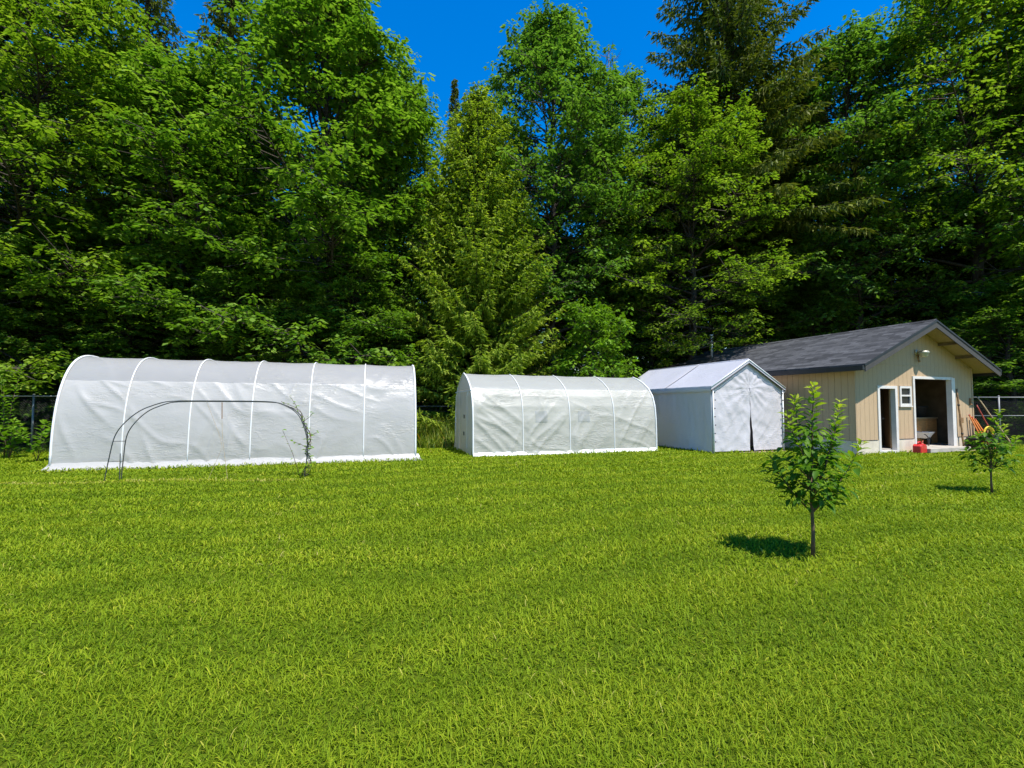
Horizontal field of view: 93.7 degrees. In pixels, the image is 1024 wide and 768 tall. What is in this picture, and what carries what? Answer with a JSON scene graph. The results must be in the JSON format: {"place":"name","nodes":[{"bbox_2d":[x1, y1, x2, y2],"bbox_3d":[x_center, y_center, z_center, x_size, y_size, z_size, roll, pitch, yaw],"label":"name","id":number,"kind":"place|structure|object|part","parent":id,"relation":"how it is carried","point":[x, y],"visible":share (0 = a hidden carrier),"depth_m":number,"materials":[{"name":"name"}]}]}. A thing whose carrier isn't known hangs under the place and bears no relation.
{"place":"outdoors","nodes":[
{"label":"outdoors","id":0,"kind":"place"},
{"bbox_2d":[0,0,1017,368],"label":"sky","id":1,"kind":"structure","parent":0,"point":[456,39],"materials":[{"name":"blue"}]},
{"bbox_2d":[0,439,1023,767],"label":"lawn ground","id":2,"kind":"structure","parent":0,"point":[490,663],"depth_m":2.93,"materials":[{"name":"green plant"}]},
{"bbox_2d":[0,364,25,456],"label":"garden shrub","id":3,"kind":"object","parent":2,"relation":"on","point":[4,422],"visible":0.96,"depth_m":13.23,"materials":[{"name":"green plant"}]},
{"bbox_2d":[0,417,28,457],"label":"garden shrub","id":4,"kind":"object","parent":2,"relation":"on","point":[12,443],"visible":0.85,"depth_m":12.94,"materials":[{"name":"green plant"}]},
{"bbox_2d":[0,394,56,452],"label":"chain link fence","id":5,"kind":"object","parent":2,"relation":"on","point":[33,396],"visible":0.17,"depth_m":14.62,"materials":[{"name":"metal"}]},
{"bbox_2d":[9,419,51,460],"bbox_3d":[-11.990,1.392,12.118,0.814,1.145,0.910,-1,-3,13],"label":"garden shrub","id":6,"kind":"object","parent":2,"relation":"on","point":[38,441],"visible":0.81,"depth_m":12.24,"materials":[{"name":"green plant"}]},
{"bbox_2d":[0,264,82,445],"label":"understory tree","id":7,"kind":"object","parent":2,"relation":"on","point":[7,280],"visible":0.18,"depth_m":16.34,"materials":[{"name":"green plant"}]},
{"bbox_2d":[0,0,118,415],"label":"broadleaf tree","id":8,"kind":"object","parent":2,"relation":"on","point":[8,196],"visible":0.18,"depth_m":17.32,"materials":[{"name":"green plant"}]},
{"bbox_2d":[0,205,170,444],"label":"understory tree","id":9,"kind":"object","parent":2,"relation":"on","point":[80,247],"visible":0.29,"depth_m":16.64,"materials":[{"name":"green plant"}]},
{"bbox_2d":[16,241,207,422],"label":"understory tree","id":10,"kind":"object","parent":2,"relation":"on","point":[127,343],"visible":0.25,"depth_m":16.95,"materials":[{"name":"green plant"}]},
{"bbox_2d":[0,0,234,445],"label":"broadleaf tree","id":11,"kind":"object","parent":2,"relation":"on","point":[68,22],"visible":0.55,"depth_m":16.20,"materials":[{"name":"green plant"}]},
{"bbox_2d":[0,29,320,402],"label":"broadleaf tree","id":12,"kind":"object","parent":2,"relation":"on","point":[175,90],"visible":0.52,"depth_m":17.03,"materials":[{"name":"green plant"}]},
{"bbox_2d":[104,400,308,480],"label":"garden arch","id":13,"kind":"structure","parent":2,"relation":"on","point":[291,408],"depth_m":9.36,"materials":[{"name":"metal"}]},
{"bbox_2d":[206,401,227,478],"bbox_3d":[-5.748,1.085,9.352,0.426,1.512,0.016,0,-3,-8],"label":"garden twine","id":14,"kind":"object","parent":13,"relation":"hanging from","point":[220,438],"visible":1,"depth_m":9.36,"materials":[{"name":"grey fabric"}]},
{"bbox_2d":[281,395,318,475],"bbox_3d":[-4.287,1.053,9.667,0.786,1.650,0.383,0,-3,-8],"label":"climbing vine","id":15,"kind":"object","parent":13,"relation":"attached to","point":[310,439],"visible":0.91,"depth_m":9.65,"materials":[{"name":"green plant"}]},
{"bbox_2d":[34,355,420,471],"bbox_3d":[-6.806,0.670,12.998,8.446,2.697,3.304,1,-3,-16],"label":"greenhouse","id":16,"kind":"object","parent":2,"relation":"on","point":[365,411],"visible":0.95,"depth_m":11.73,"materials":[{"name":"white plastic"}]},
{"bbox_2d":[416,412,454,448],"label":"tall weeds","id":17,"kind":"object","parent":2,"relation":"on","point":[433,436],"visible":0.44,"depth_m":16.76,"materials":[{"name":"green plant"}]},
{"bbox_2d":[454,373,656,456],"bbox_3d":[1.317,0.906,15.565,6.008,2.450,2.826,1,-3,-17],"label":"greenhouse","id":18,"kind":"object","parent":2,"relation":"on","point":[507,415],"visible":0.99,"depth_m":14.41,"materials":[{"name":"white plastic"}]},
{"bbox_2d":[638,359,807,452],"bbox_3d":[7.133,0.761,17.279,4.218,2.890,5.526,1,-3,-19],"label":"carport tent","id":19,"kind":"object","parent":2,"relation":"on","point":[724,406],"visible":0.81,"depth_m":15.09,"materials":[{"name":"fabric"}]},
{"bbox_2d":[758,381,870,558],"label":"young tree","id":20,"kind":"object","parent":2,"relation":"on","point":[808,467],"visible":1,"depth_m":4.56,"materials":[{"name":"green plant"}]},
{"bbox_2d":[676,319,1001,453],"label":"shed","id":21,"kind":"structure","parent":2,"relation":"on","point":[884,381],"depth_m":15.17,"materials":[{"name":"beige wood"}]},
{"bbox_2d":[882,389,891,447],"bbox_3d":[11.735,1.076,15.047,0.117,1.815,0.700,-1,-3,27],"label":"door","id":22,"kind":"structure","parent":21,"relation":"in","point":[886,393],"depth_m":14.94,"materials":[{"name":"brown wood"}]},
{"bbox_2d":[899,386,912,406],"bbox_3d":[12.131,0.388,14.814,0.610,0.640,0.090,1,-3,-21],"label":"window","id":23,"kind":"structure","parent":21,"relation":"in","point":[905,392],"depth_m":14.81,"materials":[{"name":"white paint"}]},
{"bbox_2d":[917,431,934,443],"bbox_3d":[13.650,1.812,15.920,1.273,0.440,0.471,2,-3,-33],"label":"wheelbarrow","id":24,"kind":"object","parent":21,"relation":"in","point":[924,434],"visible":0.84,"depth_m":15.82,"materials":[{"name":"white paint"}]},
{"bbox_2d":[916,417,937,443],"bbox_3d":[14.050,1.606,16.613,1.300,0.900,0.570,1,-3,-21],"label":"wooden cabinet","id":25,"kind":"object","parent":21,"relation":"in","point":[927,424],"visible":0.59,"depth_m":16.43,"materials":[{"name":"brown wood"}]},
{"bbox_3d":[13.855,1.600,16.265,0.560,0.720,0.048,1,-3,-21],"label":"door","id":26,"kind":"part","parent":25,"relation":"part of","materials":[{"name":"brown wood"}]},
{"bbox_3d":[14.434,1.610,16.487,0.560,0.720,0.048,1,-3,-21],"label":"door","id":27,"kind":"part","parent":25,"relation":"part of","materials":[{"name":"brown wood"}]},
{"bbox_2d":[946,378,956,445],"bbox_3d":[14.380,0.914,15.696,0.202,2.245,0.155,1,-3,-21],"label":"door","id":28,"kind":"structure","parent":21,"relation":"in","point":[950,384],"depth_m":15.65,"materials":[{"name":"white paint"}]},
{"bbox_2d":[913,441,926,452],"bbox_3d":[12.341,1.903,14.516,0.524,0.367,0.220,2,-3,-33],"label":"fuel can","id":29,"kind":"object","parent":2,"relation":"on","point":[921,447],"visible":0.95,"depth_m":14.40,"materials":[{"name":"red plastic"}]},
{"bbox_2d":[958,409,1023,492],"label":"young tree","id":30,"kind":"object","parent":2,"relation":"on","point":[1003,449],"visible":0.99,"depth_m":7.94,"materials":[{"name":"green plant"}]},
{"bbox_2d":[973,395,1023,444],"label":"chain link fence","id":31,"kind":"object","parent":2,"relation":"on","point":[998,397],"visible":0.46,"depth_m":17.08,"materials":[{"name":"metal"}]},
{"bbox_2d":[916,406,927,416],"bbox_3d":[14.073,0.965,16.666,0.573,0.380,0.573,-1,-3,24],"label":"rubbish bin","id":32,"kind":"object","parent":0,"point":[921,411],"visible":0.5,"depth_m":16.44,"materials":[{"name":"plastic"}]},
{"label":"forest floor","id":33,"kind":"structure","parent":0,"visible":0},
{"bbox_2d":[3,46,69,201],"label":"forest tree","id":34,"kind":"object","parent":33,"relation":"on","point":[37,164],"depth_m":31.04,"materials":[{"name":"green plant"}]},
{"bbox_2d":[3,64,130,227],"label":"forest tree","id":35,"kind":"object","parent":33,"relation":"on","point":[43,107],"visible":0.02,"depth_m":29.80,"materials":[{"name":"green plant"}]},
{"bbox_2d":[0,197,156,436],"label":"forest tree","id":36,"kind":"object","parent":33,"relation":"on","point":[52,287],"visible":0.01,"depth_m":21.07,"materials":[{"name":"green plant"}]},
{"bbox_2d":[45,0,185,411],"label":"fir tree","id":37,"kind":"object","parent":33,"relation":"on","point":[153,8],"visible":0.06,"depth_m":27.91,"materials":[{"name":"green plant"}]},
{"bbox_2d":[75,179,167,346],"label":"forest tree","id":38,"kind":"object","parent":33,"relation":"on","point":[91,191],"visible":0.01,"depth_m":30.34,"materials":[{"name":"green plant"}]},
{"bbox_2d":[42,188,229,383],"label":"forest tree","id":39,"kind":"object","parent":33,"relation":"on","point":[111,222],"visible":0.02,"depth_m":22.79,"materials":[{"name":"green plant"}]},
{"bbox_2d":[147,0,285,357],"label":"fir tree","id":40,"kind":"object","parent":33,"relation":"on","point":[219,22],"visible":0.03,"depth_m":28.26,"materials":[{"name":"green plant"}]},
{"bbox_2d":[126,207,322,362],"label":"understory tree","id":41,"kind":"object","parent":33,"relation":"on","point":[234,228],"visible":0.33,"depth_m":17.48,"materials":[{"name":"green plant"}]},
{"bbox_2d":[124,198,344,363],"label":"forest tree","id":42,"kind":"object","parent":33,"relation":"on","point":[255,215],"visible":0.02,"depth_m":23.64,"materials":[{"name":"green plant"}]},
{"bbox_2d":[193,114,315,293],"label":"forest tree","id":43,"kind":"object","parent":33,"relation":"on","point":[291,158],"visible":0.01,"depth_m":32.42,"materials":[{"name":"green plant"}]},
{"bbox_2d":[226,256,358,363],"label":"understory tree","id":44,"kind":"object","parent":33,"relation":"on","point":[285,300],"visible":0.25,"depth_m":17.82,"materials":[{"name":"green plant"}]},
{"bbox_2d":[127,0,470,407],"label":"broadleaf tree","id":45,"kind":"object","parent":33,"relation":"on","point":[293,36],"visible":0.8,"depth_m":17.80,"materials":[{"name":"green plant"}]},
{"bbox_2d":[279,21,398,365],"bbox_3d":[-9.988,-11.985,29.462,8.534,30.392,9.150,2,-3,-42],"label":"fir tree","id":46,"kind":"object","parent":33,"relation":"on","point":[343,185],"depth_m":28.84,"materials":[{"name":"green plant"}]},
{"bbox_2d":[277,229,428,403],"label":"understory tree","id":47,"kind":"object","parent":33,"relation":"on","point":[342,283],"visible":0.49,"depth_m":18.53,"materials":[{"name":"green plant"}]},
{"bbox_2d":[313,46,455,405],"bbox_3d":[-5.465,-6.672,22.725,7.433,18.256,7.460,0,-3,-10],"label":"broadleaf tree","id":48,"kind":"object","parent":33,"relation":"on","point":[419,169],"visible":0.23,"depth_m":21.60,"materials":[{"name":"green plant"}]},
{"bbox_2d":[353,171,417,364],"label":"forest tree","id":49,"kind":"object","parent":33,"relation":"on","point":[405,207],"visible":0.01,"depth_m":31.77,"materials":[{"name":"green plant"}]},
{"bbox_2d":[369,185,443,349],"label":"forest tree","id":50,"kind":"object","parent":33,"relation":"on","point":[404,270],"visible":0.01,"depth_m":28.06,"materials":[{"name":"green plant"}]},
{"bbox_2d":[416,406,452,423],"bbox_3d":[-2.400,1.571,19.550,7.367,1.470,0.066,0,-3,-9],"label":"chain link fence","id":51,"kind":"object","parent":33,"relation":"on","point":[434,406],"visible":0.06,"depth_m":19.45,"materials":[{"name":"metal"}]},
{"bbox_2d":[426,78,466,402],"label":"fir tree","id":52,"kind":"object","parent":33,"relation":"on","point":[454,96],"visible":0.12,"depth_m":31.74,"materials":[{"name":"green plant"}]},
{"bbox_2d":[379,81,569,431],"bbox_3d":[-1.738,-5.176,21.268,9.542,16.521,9.820,0,-3,0],"label":"spruce tree","id":53,"kind":"object","parent":33,"relation":"on","point":[488,336],"visible":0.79,"depth_m":19.93,"materials":[{"name":"green plant"}]},
{"bbox_2d":[29,366,1023,439],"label":"undergrowth","id":54,"kind":"object","parent":33,"relation":"on","point":[1020,433],"depth_m":21.04,"materials":[{"name":"green plant"}]},
{"bbox_2d":[513,196,576,366],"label":"forest tree","id":55,"kind":"object","parent":33,"relation":"on","point":[531,317],"depth_m":32.14,"materials":[{"name":"green plant"}]},
{"bbox_2d":[440,0,660,374],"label":"broadleaf tree","id":56,"kind":"object","parent":33,"relation":"on","point":[544,51],"visible":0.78,"depth_m":22.62,"materials":[{"name":"green plant"}]},
{"bbox_2d":[515,218,619,377],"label":"forest tree","id":57,"kind":"object","parent":33,"relation":"on","point":[535,254],"visible":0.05,"depth_m":29.48,"materials":[{"name":"green plant"}]},
{"bbox_2d":[533,131,628,375],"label":"forest tree","id":58,"kind":"object","parent":33,"relation":"on","point":[567,215],"visible":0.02,"depth_m":31.45,"materials":[{"name":"green plant"}]},
{"bbox_2d":[542,295,641,379],"bbox_3d":[3.303,-0.496,19.724,4.240,6.000,4.135,2,-3,-31],"label":"leafy bush","id":59,"kind":"object","parent":33,"relation":"on","point":[600,343],"visible":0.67,"depth_m":19.26,"materials":[{"name":"green plant"}]},
{"bbox_2d":[529,247,700,376],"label":"forest tree","id":60,"kind":"object","parent":33,"relation":"on","point":[562,338],"visible":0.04,"depth_m":28.08,"materials":[{"name":"green plant"}]},
{"bbox_2d":[600,43,649,376],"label":"bare tree","id":61,"kind":"object","parent":33,"relation":"on","point":[626,115],"visible":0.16,"depth_m":30.66,"materials":[{"name":"brown plant"}]},
{"bbox_2d":[556,53,708,377],"bbox_3d":[6.189,-7.729,27.585,7.992,20.804,7.518,0,-3,-7],"label":"broadleaf tree","id":62,"kind":"object","parent":33,"relation":"on","point":[638,84],"visible":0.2,"depth_m":26.72,"materials":[{"name":"green plant"}]},
{"bbox_2d":[615,292,688,376],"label":"understory tree","id":63,"kind":"object","parent":33,"relation":"on","point":[651,318],"visible":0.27,"depth_m":24.93,"materials":[{"name":"green plant"}]},
{"bbox_2d":[616,267,726,362],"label":"forest tree","id":64,"kind":"object","parent":33,"relation":"on","point":[680,339],"visible":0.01,"depth_m":32.31,"materials":[{"name":"green plant"}]},
{"bbox_2d":[567,159,785,368],"bbox_3d":[8.603,-5.021,26.939,11.987,15.324,11.277,-2,-3,34],"label":"forest tree","id":65,"kind":"object","parent":33,"relation":"on","point":[703,259],"visible":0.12,"depth_m":24.89,"materials":[{"name":"green plant"}]},
{"bbox_2d":[580,69,819,377],"bbox_3d":[8.889,-6.059,23.679,11.001,17.086,11.357,0,-3,8],"label":"broadleaf tree","id":66,"kind":"object","parent":33,"relation":"on","point":[685,119],"visible":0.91,"depth_m":22.23,"materials":[{"name":"green plant"}]},
{"bbox_2d":[638,236,813,367],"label":"forest tree","id":67,"kind":"object","parent":33,"relation":"on","point":[761,310],"visible":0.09,"depth_m":26.38,"materials":[{"name":"green plant"}]},
{"bbox_2d":[682,239,786,354],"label":"forest tree","id":68,"kind":"object","parent":33,"relation":"on","point":[725,347],"visible":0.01,"depth_m":32.47,"materials":[{"name":"green plant"}]},
{"bbox_2d":[605,0,891,346],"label":"fir tree","id":69,"kind":"object","parent":33,"relation":"on","point":[744,46],"visible":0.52,"depth_m":24.14,"materials":[{"name":"green plant"}]},
{"bbox_2d":[702,51,869,339],"bbox_3d":[15.860,-7.715,27.215,9.133,20.744,8.592,1,-3,-16],"label":"broadleaf tree","id":70,"kind":"object","parent":33,"relation":"on","point":[809,158],"visible":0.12,"depth_m":25.24,"materials":[{"name":"green plant"}]},
{"bbox_2d":[706,226,885,350],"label":"forest tree","id":71,"kind":"object","parent":33,"relation":"on","point":[793,302],"depth_m":28.17,"materials":[{"name":"green plant"}]},
{"bbox_2d":[757,134,883,338],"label":"forest tree","id":72,"kind":"object","parent":33,"relation":"on","point":[827,224],"visible":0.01,"depth_m":31.15,"materials":[{"name":"green plant"}]},
{"bbox_2d":[754,260,889,342],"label":"understory tree","id":73,"kind":"object","parent":33,"relation":"on","point":[793,317],"visible":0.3,"depth_m":24.60,"materials":[{"name":"green plant"}]},
{"bbox_2d":[794,219,961,337],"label":"forest tree","id":74,"kind":"object","parent":33,"relation":"on","point":[887,280],"visible":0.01,"depth_m":27.96,"materials":[{"name":"green plant"}]},
{"bbox_2d":[743,4,1019,338],"bbox_3d":[17.935,-8.216,24.559,11.707,21.508,10.781,-2,-3,37],"label":"broadleaf tree","id":75,"kind":"object","parent":33,"relation":"on","point":[847,52],"visible":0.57,"depth_m":22.95,"materials":[{"name":"green plant"}]},
{"bbox_2d":[814,0,1023,430],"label":"broadleaf tree","id":76,"kind":"object","parent":33,"relation":"on","point":[974,33],"visible":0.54,"depth_m":21.69,"materials":[{"name":"green plant"}]},
{"bbox_2d":[843,97,994,316],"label":"forest tree","id":77,"kind":"object","parent":33,"relation":"on","point":[936,179],"visible":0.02,"depth_m":30.53,"materials":[{"name":"green plant"}]},
{"bbox_2d":[864,182,1023,392],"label":"forest tree","id":78,"kind":"object","parent":33,"relation":"on","point":[893,271],"visible":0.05,"depth_m":25.89,"materials":[{"name":"green plant"}]},
{"bbox_2d":[892,222,1023,426],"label":"forest tree","id":79,"kind":"object","parent":33,"relation":"on","point":[986,271],"visible":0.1,"depth_m":24.82,"materials":[{"name":"green plant"}]},
{"bbox_2d":[914,5,1023,428],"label":"broadleaf tree","id":80,"kind":"object","parent":33,"relation":"on","point":[1013,237],"visible":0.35,"depth_m":21.58,"materials":[{"name":"green plant"}]},
{"bbox_2d":[927,70,1023,427],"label":"forest tree","id":81,"kind":"object","parent":33,"relation":"on","point":[956,168],"depth_m":30.53,"materials":[{"name":"green plant"}]},
{"bbox_2d":[940,278,1023,439],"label":"understory tree","id":82,"kind":"object","parent":33,"relation":"on","point":[1004,317],"visible":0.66,"depth_m":19.36,"materials":[{"name":"green plant"}]},
{"label":"bare soil","id":83,"kind":"structure","parent":0,"visible":0},
{"bbox_2d":[956,389,964,445],"bbox_3d":[14.618,1.145,15.646,0.178,1.984,0.070,-2,-3,35],"label":"wooden post","id":84,"kind":"object","parent":83,"relation":"on","point":[960,421],"visible":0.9,"depth_m":15.64,"materials":[{"name":"brown wood"}]},
{"bbox_2d":[966,437,982,449],"bbox_3d":[15.052,1.939,15.606,0.410,0.390,0.410,1,-3,-21],"label":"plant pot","id":85,"kind":"object","parent":83,"relation":"on","point":[972,439],"visible":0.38,"depth_m":15.51,"materials":[{"name":"plastic"}]},
{"bbox_2d":[968,414,984,443],"bbox_3d":[15.300,1.571,15.755,0.466,1.153,0.062,-1,-3,29],"label":"orange stake","id":86,"kind":"object","parent":83,"relation":"on","point":[969,415],"visible":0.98,"depth_m":15.80,"materials":[{"name":"paint"}]},
{"bbox_2d":[971,416,988,443],"bbox_3d":[15.432,1.607,15.772,0.483,1.083,0.065,-2,-3,34],"label":"orange stake","id":87,"kind":"object","parent":83,"relation":"on","point":[972,417],"visible":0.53,"depth_m":15.83,"materials":[{"name":"paint"}]},
{"bbox_2d":[969,433,1000,447],"bbox_3d":[15.482,1.880,15.583,1.502,0.520,0.556,1,-3,-29],"label":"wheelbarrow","id":88,"kind":"object","parent":83,"relation":"on","point":[987,438],"visible":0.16,"depth_m":15.46,"materials":[{"name":"metal"}]},
{"bbox_2d":[976,405,998,443],"bbox_3d":[15.795,1.420,15.902,0.617,1.481,0.054,-1,-3,21],"label":"long pole","id":89,"kind":"object","parent":83,"relation":"on","point":[983,417],"visible":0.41,"depth_m":15.96,"materials":[{"name":"red paint"}]},
{"bbox_2d":[983,426,997,443],"bbox_3d":[15.737,1.760,15.744,0.548,0.760,0.166,-1,-3,12],"label":"hose coil","id":90,"kind":"object","parent":83,"relation":"on","point":[987,427],"visible":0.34,"depth_m":15.77,"materials":[{"name":"yellow plastic"}]},
{"bbox_2d":[977,397,1014,446],"bbox_3d":[16.034,1.290,15.892,1.071,1.747,0.054,0,-3,9],"label":"long pole","id":91,"kind":"object","parent":83,"relation":"on","point":[992,417],"visible":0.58,"depth_m":15.92,"materials":[{"name":"brown wood"}]}
]}

